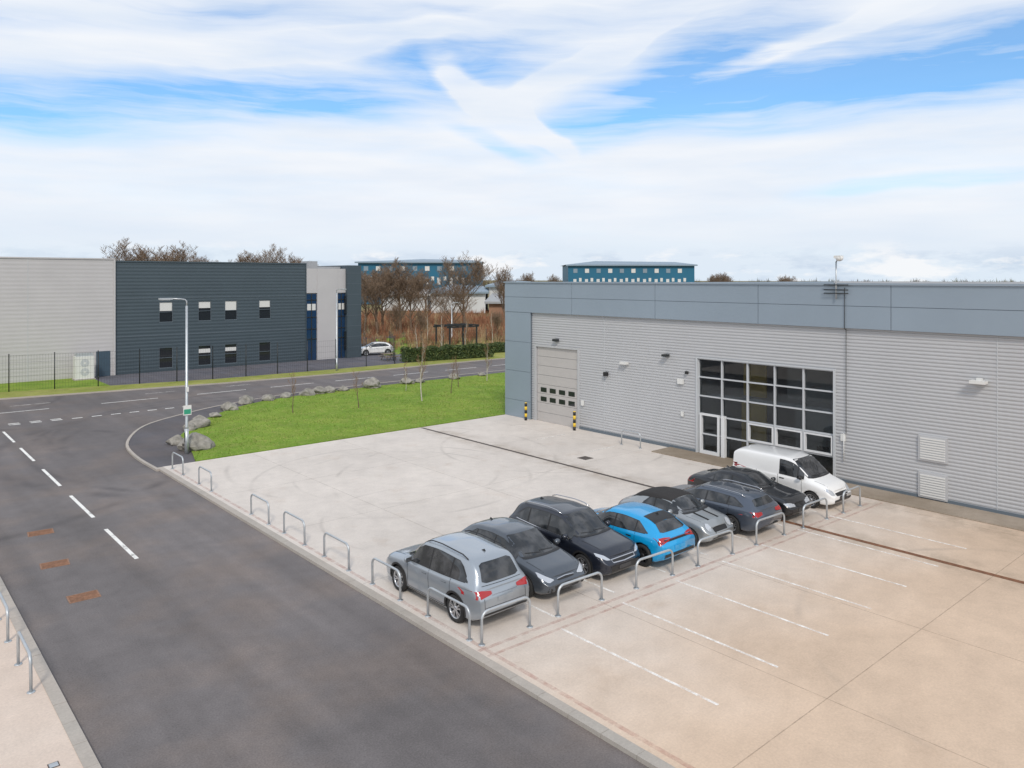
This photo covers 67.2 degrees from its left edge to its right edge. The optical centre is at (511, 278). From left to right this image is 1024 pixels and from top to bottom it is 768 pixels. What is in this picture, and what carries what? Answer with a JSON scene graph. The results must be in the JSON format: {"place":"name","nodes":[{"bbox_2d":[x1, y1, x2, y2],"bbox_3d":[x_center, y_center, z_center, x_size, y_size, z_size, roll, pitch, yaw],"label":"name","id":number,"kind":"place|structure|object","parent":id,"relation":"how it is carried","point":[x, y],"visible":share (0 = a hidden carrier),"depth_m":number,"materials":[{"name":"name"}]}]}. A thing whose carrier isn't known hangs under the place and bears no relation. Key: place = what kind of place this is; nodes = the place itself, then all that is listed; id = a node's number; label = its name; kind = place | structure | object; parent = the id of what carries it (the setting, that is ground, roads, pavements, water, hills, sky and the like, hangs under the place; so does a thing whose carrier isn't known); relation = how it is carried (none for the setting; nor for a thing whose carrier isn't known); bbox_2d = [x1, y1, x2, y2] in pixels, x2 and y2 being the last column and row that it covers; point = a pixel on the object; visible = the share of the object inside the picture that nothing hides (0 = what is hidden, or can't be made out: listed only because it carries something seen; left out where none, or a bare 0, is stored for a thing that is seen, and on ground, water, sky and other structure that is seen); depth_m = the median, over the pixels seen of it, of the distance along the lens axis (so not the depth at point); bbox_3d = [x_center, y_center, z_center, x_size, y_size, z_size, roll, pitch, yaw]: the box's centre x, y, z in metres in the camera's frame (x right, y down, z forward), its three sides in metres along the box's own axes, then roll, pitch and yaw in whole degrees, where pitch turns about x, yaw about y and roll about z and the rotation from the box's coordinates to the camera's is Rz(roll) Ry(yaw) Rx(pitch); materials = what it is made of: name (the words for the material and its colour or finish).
{"place":"outdoors","nodes":[
{"label":"outdoors","id":0,"kind":"place"},
{"bbox_2d":[0,600,82,767],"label":"concrete yard","id":1,"kind":"structure","parent":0,"point":[33,733],"depth_m":15.68,"materials":[{"name":"beige concrete"}]},
{"bbox_2d":[0,592,11,642],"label":"hoop barrier","id":2,"kind":"object","parent":1,"relation":"on","point":[7,618],"visible":1,"depth_m":19.07,"materials":[{"name":"metal"}]},
{"bbox_2d":[14,631,34,693],"bbox_3d":[-10.986,8.584,17.349,0.164,0.834,1.764,0,0,-41],"label":"hoop barrier","id":3,"kind":"object","parent":1,"relation":"on","point":[19,636],"visible":1,"depth_m":17.07,"materials":[{"name":"metal"}]},
{"bbox_2d":[0,378,109,391],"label":"lawn","id":4,"kind":"structure","parent":0,"point":[39,385],"depth_m":65.31,"materials":[{"name":"green plant"}]},
{"bbox_2d":[0,257,115,383],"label":"light wing","id":5,"kind":"structure","parent":4,"relation":"on","point":[59,307],"depth_m":68.43,"materials":[{"name":"grey metal"}]},
{"bbox_2d":[72,353,95,380],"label":"cooling unit","id":6,"kind":"object","parent":4,"relation":"on","point":[83,366],"visible":0.96,"depth_m":68.28,"materials":[{"name":"white metal"}]},
{"bbox_2d":[94,336,409,385],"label":"car park","id":7,"kind":"structure","parent":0,"point":[226,372],"depth_m":75.42,"materials":[{"name":"grey asphalt"}]},
{"bbox_2d":[116,261,306,374],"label":"dark wing","id":8,"kind":"structure","parent":7,"relation":"on","point":[142,287],"depth_m":77.47,"materials":[{"name":"grey metal"}]},
{"bbox_2d":[96,300,270,376],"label":"windows","id":9,"kind":"structure","parent":8,"relation":"attached to","point":[166,315],"depth_m":77.32,"materials":[{"name":"black"}]},
{"bbox_2d":[361,342,392,355],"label":"parked car","id":10,"kind":"object","parent":7,"relation":"on","point":[384,347],"visible":0.76,"depth_m":90.62,"materials":[{"name":"white paint"}]},
{"bbox_2d":[389,329,504,360],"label":"fence","id":11,"kind":"object","parent":7,"relation":"on","point":[439,339],"visible":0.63,"depth_m":96.43,"materials":[{"name":"grey metal"}]},
{"bbox_2d":[0,354,504,397],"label":"verge","id":12,"kind":"structure","parent":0,"point":[109,388],"depth_m":67.95,"materials":[{"name":"green plant"}]},
{"bbox_2d":[8,335,394,391],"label":"fence","id":13,"kind":"object","parent":12,"relation":"on","point":[54,367],"visible":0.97,"depth_m":70.43,"materials":[{"name":"grey metal"}]},
{"bbox_2d":[335,289,346,370],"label":"street lamp","id":14,"kind":"object","parent":12,"relation":"on","point":[336,362],"visible":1,"depth_m":75.06,"materials":[{"name":"metal"}]},
{"bbox_2d":[399,343,494,362],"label":"hedge","id":15,"kind":"object","parent":12,"relation":"on","point":[449,352],"visible":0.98,"depth_m":85.20,"materials":[{"name":"green plant"}]},
{"bbox_2d":[128,370,504,467],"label":"footpath","id":16,"kind":"structure","parent":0,"point":[148,444],"depth_m":43.60,"materials":[{"name":"concrete"}]},
{"bbox_2d":[158,298,190,453],"bbox_3d":[-17.130,4.993,39.157,1.540,8.014,0.270,0,0,-41],"label":"street lamp","id":17,"kind":"object","parent":16,"relation":"on","point":[186,410],"visible":1,"depth_m":39.49,"materials":[{"name":"metal"}]},
{"bbox_2d":[166,435,182,445],"bbox_3d":[-18.264,8.837,41.873,1.025,0.696,0.916,0,0,30],"label":"boulder","id":18,"kind":"object","parent":16,"relation":"on","point":[175,440],"visible":0.74,"depth_m":41.59,"materials":[{"name":"stone"}]},
{"bbox_2d":[0,359,648,767],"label":"road","id":19,"kind":"structure","parent":0,"point":[202,633],"depth_m":19.58,"materials":[{"name":"grey asphalt"}]},
{"bbox_2d":[27,528,53,536],"bbox_3d":[-16.838,9.071,27.502,0.800,0.018,0.600,0,0,-35],"label":"manhole cover","id":20,"kind":"object","parent":19,"relation":"on","point":[40,532],"visible":1,"depth_m":27.48,"materials":[{"name":"metal"}]},
{"bbox_2d":[39,559,69,569],"bbox_3d":[-14.532,9.071,24.471,0.800,0.018,0.600,0,0,-35],"label":"manhole cover","id":21,"kind":"object","parent":19,"relation":"on","point":[57,563],"visible":1,"depth_m":24.41,"materials":[{"name":"metal"}]},
{"bbox_2d":[66,590,100,603],"bbox_3d":[-12.225,9.071,21.972,0.800,0.018,0.600,0,0,-39],"label":"manhole cover","id":22,"kind":"object","parent":19,"relation":"on","point":[92,594],"visible":1,"depth_m":21.95,"materials":[{"name":"metal"}]},
{"bbox_2d":[0,358,504,399],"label":"kerb","id":23,"kind":"structure","parent":19,"relation":"on","point":[230,382],"depth_m":66.40,"materials":[{"name":"concrete"}]},
{"bbox_2d":[3,364,504,558],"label":"road markings","id":24,"kind":"object","parent":19,"relation":"on","point":[118,541],"visible":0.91,"depth_m":34.60,"materials":[{"name":"white paint"}]},
{"bbox_2d":[0,370,674,767],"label":"kerb","id":25,"kind":"structure","parent":19,"relation":"on","point":[78,740],"depth_m":18.01,"materials":[{"name":"concrete"}]},
{"bbox_2d":[301,261,361,359],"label":"entrance tower","id":26,"kind":"structure","parent":0,"point":[324,283],"depth_m":86.61,"materials":[{"name":"grey metal"}]},
{"bbox_2d":[181,372,504,461],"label":"lawn","id":27,"kind":"structure","parent":0,"point":[293,427],"depth_m":50.70,"materials":[{"name":"green plant"}]},
{"bbox_2d":[183,423,196,430],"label":"boulder","id":28,"kind":"object","parent":27,"relation":"on","point":[192,426],"visible":0.62,"depth_m":45.44,"materials":[{"name":"stone"}]},
{"bbox_2d":[177,432,214,450],"bbox_3d":[-16.685,8.732,40.691,1.892,1.261,1.719,0,0,-41],"label":"boulder","id":29,"kind":"object","parent":27,"relation":"on","point":[198,442],"visible":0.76,"depth_m":40.20,"materials":[{"name":"stone"}]},
{"bbox_2d":[189,417,210,427],"bbox_3d":[-18.903,8.787,46.616,1.092,0.744,1.206,0,0,27],"label":"boulder","id":30,"kind":"object","parent":27,"relation":"on","point":[198,422],"visible":0.61,"depth_m":46.31,"materials":[{"name":"stone"}]},
{"bbox_2d":[220,401,238,410],"bbox_3d":[-19.325,8.799,52.648,1.043,0.816,1.125,0,0,-37],"label":"boulder","id":31,"kind":"object","parent":27,"relation":"on","point":[227,406],"visible":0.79,"depth_m":52.38,"materials":[{"name":"stone"}]},
{"bbox_2d":[238,395,253,404],"bbox_3d":[-19.124,8.795,55.347,1.033,0.889,1.286,0,0,-15],"label":"boulder","id":32,"kind":"object","parent":27,"relation":"on","point":[245,399],"visible":0.84,"depth_m":54.99,"materials":[{"name":"stone"}]},
{"bbox_2d":[261,394,275,400],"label":"boulder","id":33,"kind":"object","parent":27,"relation":"on","point":[268,397],"visible":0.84,"depth_m":56.39,"materials":[{"name":"stone"}]},
{"bbox_2d":[298,388,314,395],"bbox_3d":[-15.788,8.834,59.218,1.260,0.829,0.925,0,0,-18],"label":"boulder","id":34,"kind":"object","parent":27,"relation":"on","point":[308,392],"visible":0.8,"depth_m":58.89,"materials":[{"name":"stone"}]},
{"bbox_2d":[312,386,326,393],"bbox_3d":[-15.123,8.793,60.006,1.286,0.829,1.132,0,0,21],"label":"boulder","id":35,"kind":"object","parent":27,"relation":"on","point":[319,390],"visible":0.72,"depth_m":59.68,"materials":[{"name":"stone"}]},
{"bbox_2d":[362,377,380,388],"bbox_3d":[-11.536,8.732,63.349,1.478,1.285,1.684,0,0,-18],"label":"boulder","id":36,"kind":"object","parent":27,"relation":"on","point":[372,382],"visible":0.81,"depth_m":62.73,"materials":[{"name":"stone"}]},
{"bbox_2d":[399,377,414,383],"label":"boulder","id":37,"kind":"object","parent":27,"relation":"on","point":[408,381],"visible":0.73,"depth_m":65.27,"materials":[{"name":"stone"}]},
{"bbox_2d":[416,330,427,400],"bbox_3d":[-6.587,6.402,56.379,0.864,5.326,0.921,0,0,-41],"label":"birch tree","id":38,"kind":"object","parent":27,"relation":"on","point":[421,365],"visible":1,"depth_m":56.31,"materials":[{"name":"brown plant"}]},
{"bbox_2d":[376,337,410,354],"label":"lawn","id":39,"kind":"structure","parent":0,"point":[397,350],"depth_m":103.45,"materials":[{"name":"green plant"}]},
{"bbox_2d":[405,338,504,361],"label":"lawn","id":40,"kind":"structure","parent":0,"point":[500,353],"depth_m":105.14,"materials":[{"name":"green plant"}]},
{"bbox_2d":[361,334,504,348],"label":"scrub","id":41,"kind":"object","parent":40,"relation":"on","point":[468,341],"visible":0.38,"depth_m":104.33,"materials":[{"name":"brown plant"}]},
{"bbox_2d":[361,306,505,344],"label":"scrub","id":42,"kind":"object","parent":40,"relation":"on","point":[480,320],"visible":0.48,"depth_m":128.01,"materials":[{"name":"brown plant"}]},
{"bbox_2d":[437,311,444,345],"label":"birch tree","id":43,"kind":"object","parent":40,"relation":"on","point":[442,331],"visible":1,"depth_m":88.48,"materials":[{"name":"brown plant"}]},
{"bbox_2d":[433,323,478,344],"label":"pergola shelter","id":44,"kind":"object","parent":40,"relation":"on","point":[460,325],"visible":0.81,"depth_m":101.27,"materials":[{"name":"grey metal"}]},
{"bbox_2d":[475,341,504,352],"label":"hedge","id":45,"kind":"object","parent":40,"relation":"on","point":[499,346],"visible":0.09,"depth_m":93.76,"materials":[{"name":"green plant"}]},
{"bbox_2d":[491,311,504,335],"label":"bare tree","id":46,"kind":"object","parent":40,"relation":"on","point":[496,318],"visible":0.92,"depth_m":111.67,"materials":[{"name":"brown plant"}]},
{"bbox_2d":[0,0,1023,281],"label":"sky","id":47,"kind":"structure","parent":0,"point":[746,140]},
{"bbox_2d":[164,414,1023,767],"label":"concrete yard","id":48,"kind":"structure","parent":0,"point":[924,668],"depth_m":21.13,"materials":[{"name":"beige concrete"}]},
{"bbox_2d":[171,452,184,474],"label":"hoop barrier","id":49,"kind":"object","parent":48,"relation":"on","point":[182,462],"visible":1,"depth_m":35.33,"materials":[{"name":"metal"}]},
{"bbox_2d":[197,466,212,491],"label":"hoop barrier","id":50,"kind":"object","parent":48,"relation":"on","point":[199,483],"visible":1,"depth_m":33.32,"materials":[{"name":"metal"}]},
{"bbox_2d":[249,494,270,524],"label":"hoop barrier","id":51,"kind":"object","parent":48,"relation":"on","point":[266,501],"visible":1,"depth_m":28.59,"materials":[{"name":"metal"}]},
{"bbox_2d":[282,511,306,545],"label":"hoop barrier","id":52,"kind":"object","parent":48,"relation":"on","point":[304,527],"visible":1,"depth_m":26.33,"materials":[{"name":"metal"}]},
{"bbox_2d":[322,532,351,571],"bbox_3d":[-5.554,8.584,24.329,0.164,0.834,1.764,0,0,-41],"label":"hoop barrier","id":53,"kind":"object","parent":48,"relation":"on","point":[342,541],"visible":1,"depth_m":24.15,"materials":[{"name":"metal"}]},
{"bbox_2d":[370,558,402,600],"bbox_3d":[-3.618,8.584,22.104,0.164,0.834,1.664,0,0,-41],"label":"hoop barrier","id":54,"kind":"object","parent":48,"relation":"on","point":[386,564],"visible":1,"depth_m":22.02,"materials":[{"name":"metal"}]},
{"bbox_2d":[425,587,472,641],"bbox_3d":[-1.648,8.584,19.841,0.164,0.834,1.964,0,0,-41],"label":"hoop barrier","id":55,"kind":"object","parent":48,"relation":"on","point":[468,639],"visible":1,"depth_m":19.54,"materials":[{"name":"metal"}]},
{"bbox_2d":[386,530,528,622],"bbox_3d":[-1.682,8.109,21.738,2.230,1.782,4.652,0,0,-41],"label":"parked car","id":56,"kind":"object","parent":48,"relation":"on","point":[478,576],"visible":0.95,"depth_m":20.48,"materials":[{"name":"silver paint"}]},
{"bbox_2d":[478,596,532,646],"bbox_3d":[-0.141,8.584,19.396,1.716,0.833,0.166,0,0,-39],"label":"hoop barrier","id":57,"kind":"object","parent":48,"relation":"on","point":[481,644],"visible":1,"depth_m":19.23,"materials":[{"name":"metal"}]},
{"bbox_2d":[462,517,584,596],"bbox_3d":[0.165,8.248,23.271,2.160,1.503,4.316,0,0,-41],"label":"parked car","id":58,"kind":"object","parent":48,"relation":"on","point":[545,565],"visible":0.65,"depth_m":22.38,"materials":[{"name":"grey paint"}]},
{"bbox_2d":[509,494,639,575],"bbox_3d":[1.896,8.134,24.709,2.190,1.731,4.552,0,0,-41],"label":"parked car","id":59,"kind":"object","parent":48,"relation":"on","point":[591,540],"visible":0.81,"depth_m":23.84,"materials":[{"name":"black paint"}]},
{"bbox_2d":[555,572,604,616],"bbox_3d":[1.869,8.584,21.046,1.817,0.833,0.166,0,0,-39],"label":"hoop barrier","id":60,"kind":"object","parent":48,"relation":"on","point":[575,580],"visible":1,"depth_m":20.97,"materials":[{"name":"metal"}]},
{"bbox_2d":[593,501,694,566],"bbox_3d":[3.838,8.248,25.677,2.190,1.503,4.326,0,0,-41],"label":"parked car","id":61,"kind":"object","parent":48,"relation":"on","point":[648,529],"visible":0.73,"depth_m":24.36,"materials":[{"name":"blue paint"}]},
{"bbox_2d":[633,549,674,589],"bbox_3d":[4.239,8.584,22.855,1.768,0.833,0.166,0,0,-38],"label":"hoop barrier","id":62,"kind":"object","parent":48,"relation":"on","point":[658,553],"visible":1,"depth_m":22.86,"materials":[{"name":"metal"}]},
{"bbox_2d":[618,486,732,545],"bbox_3d":[5.763,8.283,27.350,2.100,1.434,3.990,0,0,-41],"label":"parked car","id":63,"kind":"object","parent":48,"relation":"on","point":[700,519],"visible":0.66,"depth_m":26.58,"materials":[{"name":"grey paint"}]},
{"bbox_2d":[695,530,734,566],"bbox_3d":[6.513,8.584,24.622,1.919,0.833,0.166,0,0,-38],"label":"hoop barrier","id":64,"kind":"object","parent":48,"relation":"on","point":[717,534],"visible":1,"depth_m":24.60,"materials":[{"name":"metal"}]},
{"bbox_2d":[423,428,1023,583],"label":"drain channel","id":65,"kind":"object","parent":48,"relation":"on","point":[937,560],"visible":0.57,"depth_m":26.73,"materials":[{"name":"metal"}]},
{"bbox_2d":[672,479,781,533],"bbox_3d":[7.519,8.270,28.682,2.170,1.461,4.665,0,0,-41],"label":"parked car","id":66,"kind":"object","parent":48,"relation":"on","point":[744,508],"visible":0.66,"depth_m":27.27,"materials":[{"name":"paint"}]},
{"bbox_2d":[526,434,966,704],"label":"bay markings","id":67,"kind":"object","parent":48,"relation":"on","point":[655,674],"visible":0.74,"depth_m":21.11,"materials":[{"name":"white paint"}]},
{"bbox_2d":[687,465,810,515],"bbox_3d":[9.310,8.272,30.433,2.150,1.456,4.635,0,0,-41],"label":"parked car","id":68,"kind":"object","parent":48,"relation":"on","point":[789,500],"visible":0.53,"depth_m":29.83,"materials":[{"name":"black paint"}]},
{"bbox_2d":[754,512,785,545],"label":"hoop barrier","id":69,"kind":"object","parent":48,"relation":"on","point":[764,518],"visible":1,"depth_m":26.38,"materials":[{"name":"metal"}]},
{"bbox_2d":[733,444,850,507],"bbox_3d":[11.490,8.086,31.736,2.150,1.827,4.440,0,0,-41],"label":"parked van","id":70,"kind":"object","parent":48,"relation":"on","point":[811,477],"visible":0.77,"depth_m":30.97,"materials":[{"name":"white paint"}]},
{"bbox_2d":[801,498,828,528],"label":"hoop barrier","id":71,"kind":"object","parent":48,"relation":"on","point":[805,505],"visible":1,"depth_m":28.20,"materials":[{"name":"metal"}]},
{"bbox_2d":[651,447,1023,531],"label":"building apron","id":72,"kind":"object","parent":48,"relation":"on","point":[991,518],"visible":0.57,"depth_m":30.92,"materials":[{"name":"concrete"}]},
{"bbox_2d":[841,486,861,513],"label":"hoop barrier","id":73,"kind":"object","parent":48,"relation":"on","point":[844,492],"visible":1,"depth_m":29.86,"materials":[{"name":"metal"}]},
{"bbox_2d":[361,280,917,340],"bbox_3d":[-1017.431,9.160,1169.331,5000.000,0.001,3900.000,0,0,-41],"label":"ground","id":74,"kind":"structure","parent":0,"point":[393,334],"depth_m":235.25,"materials":[{"name":"green plant"}]},
{"bbox_2d":[100,237,163,260],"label":"bare tree","id":75,"kind":"object","parent":74,"relation":"on","point":[124,254],"visible":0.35,"depth_m":138.06,"materials":[{"name":"brown plant"}]},
{"bbox_2d":[149,240,205,261],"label":"bare tree","id":76,"kind":"object","parent":74,"relation":"on","point":[180,256],"visible":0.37,"depth_m":138.45,"materials":[{"name":"brown plant"}]},
{"bbox_2d":[228,249,263,262],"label":"bare tree","id":77,"kind":"object","parent":74,"relation":"on","point":[241,258],"visible":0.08,"depth_m":134.13,"materials":[{"name":"brown plant"}]},
{"bbox_2d":[234,244,288,262],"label":"bare tree","id":78,"kind":"object","parent":74,"relation":"on","point":[266,258],"visible":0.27,"depth_m":136.20,"materials":[{"name":"brown plant"}]},
{"bbox_2d":[288,252,309,262],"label":"bare tree","id":79,"kind":"object","parent":74,"relation":"on","point":[295,261],"visible":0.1,"depth_m":140.06,"materials":[{"name":"brown plant"}]},
{"bbox_2d":[361,272,382,328],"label":"bare tree","id":80,"kind":"object","parent":74,"relation":"on","point":[365,310],"visible":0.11,"depth_m":129.82,"materials":[{"name":"brown plant"}]},
{"bbox_2d":[361,265,403,333],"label":"bare tree","id":81,"kind":"object","parent":74,"relation":"on","point":[383,292],"visible":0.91,"depth_m":123.73,"materials":[{"name":"brown plant"}]},
{"bbox_2d":[362,264,408,330],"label":"bare tree","id":82,"kind":"object","parent":74,"relation":"on","point":[381,311],"visible":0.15,"depth_m":132.78,"materials":[{"name":"brown plant"}]},
{"bbox_2d":[362,257,431,332],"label":"bare tree","id":83,"kind":"object","parent":74,"relation":"on","point":[401,272],"visible":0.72,"depth_m":126.68,"materials":[{"name":"brown plant"}]},
{"bbox_2d":[382,303,414,332],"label":"bare tree","id":84,"kind":"object","parent":74,"relation":"on","point":[397,310],"visible":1,"depth_m":117.74,"materials":[{"name":"brown plant"}]},
{"bbox_2d":[381,289,430,310],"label":"industrial unit","id":85,"kind":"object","parent":74,"relation":"on","point":[419,305],"visible":0.04,"depth_m":215.00,"materials":[{"name":"white metal"}]},
{"bbox_2d":[381,269,436,332],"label":"bare tree","id":86,"kind":"object","parent":74,"relation":"on","point":[412,293],"visible":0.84,"depth_m":125.30,"materials":[{"name":"brown plant"}]},
{"bbox_2d":[355,259,482,303],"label":"blue warehouse","id":87,"kind":"structure","parent":74,"relation":"on","point":[431,266],"depth_m":270.00,"materials":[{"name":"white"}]},
{"bbox_2d":[364,266,465,284],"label":"windows","id":88,"kind":"structure","parent":87,"relation":"in","point":[365,267],"depth_m":269.85,"materials":[{"name":"white"}]},
{"bbox_2d":[412,311,430,335],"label":"bare tree","id":89,"kind":"object","parent":74,"relation":"on","point":[419,317],"visible":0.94,"depth_m":111.89,"materials":[{"name":"brown plant"}]},
{"bbox_2d":[413,269,448,328],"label":"bare tree","id":90,"kind":"object","parent":74,"relation":"on","point":[433,292],"visible":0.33,"depth_m":137.89,"materials":[{"name":"brown plant"}]},
{"bbox_2d":[430,282,475,332],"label":"bare tree","id":91,"kind":"object","parent":74,"relation":"on","point":[456,291],"visible":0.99,"depth_m":123.53,"materials":[{"name":"brown plant"}]},
{"bbox_2d":[428,284,488,312],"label":"industrial unit","id":92,"kind":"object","parent":74,"relation":"on","point":[481,297],"visible":0.3,"depth_m":200.00,"materials":[{"name":"white metal"}]},
{"bbox_2d":[436,251,497,322],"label":"bare tree","id":93,"kind":"object","parent":74,"relation":"on","point":[475,270],"visible":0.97,"depth_m":131.57,"materials":[{"name":"brown plant"}]},
{"bbox_2d":[484,293,505,317],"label":"brick house","id":94,"kind":"structure","parent":74,"relation":"on","point":[493,302],"depth_m":175.00,"materials":[{"name":"brown brick"}]},
{"bbox_2d":[491,266,516,316],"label":"bare tree","id":95,"kind":"object","parent":74,"relation":"on","point":[500,286],"visible":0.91,"depth_m":159.41,"materials":[{"name":"brown plant"}]},
{"bbox_2d":[485,280,530,295],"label":"industrial unit","id":96,"kind":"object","parent":74,"relation":"on","point":[491,287],"visible":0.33,"depth_m":205.00,"materials":[{"name":"white metal"}]},
{"bbox_2d":[517,271,535,281],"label":"bare tree","id":97,"kind":"object","parent":74,"relation":"on","point":[528,278],"visible":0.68,"depth_m":299.05,"materials":[{"name":"brown plant"}]},
{"bbox_2d":[562,261,697,281],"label":"blue warehouse","id":98,"kind":"structure","parent":74,"relation":"on","point":[612,271],"depth_m":300.00,"materials":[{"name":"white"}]},
{"bbox_2d":[573,269,685,281],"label":"windows","id":99,"kind":"structure","parent":98,"relation":"in","point":[574,270],"depth_m":299.86,"materials":[{"name":"white glass"}]},
{"bbox_2d":[483,278,1020,287],"bbox_3d":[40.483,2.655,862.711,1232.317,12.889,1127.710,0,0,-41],"label":"distant woodland","id":100,"kind":"object","parent":74,"relation":"on","point":[834,280],"visible":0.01,"depth_m":798.66,"materials":[{"name":"brown plant"}]},
{"bbox_2d":[503,281,1023,518],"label":"warehouse","id":101,"kind":"structure","parent":0,"point":[915,389],"depth_m":36.10,"materials":[{"name":"grey metal"}]},
{"bbox_2d":[534,344,579,428],"bbox_3d":[2.816,6.580,47.585,0.280,4.840,3.940,0,0,-41],"label":"garage door","id":102,"kind":"structure","parent":101,"relation":"in","point":[556,368],"depth_m":47.56,"materials":[{"name":"grey metal"}]},
{"bbox_2d":[824,255,847,298],"bbox_3d":[14.140,-0.055,33.777,0.393,1.910,1.100,0,0,-41],"label":"cctv mast","id":103,"kind":"object","parent":101,"relation":"attached to","point":[839,257],"visible":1,"depth_m":33.85,"materials":[{"name":"metal"}]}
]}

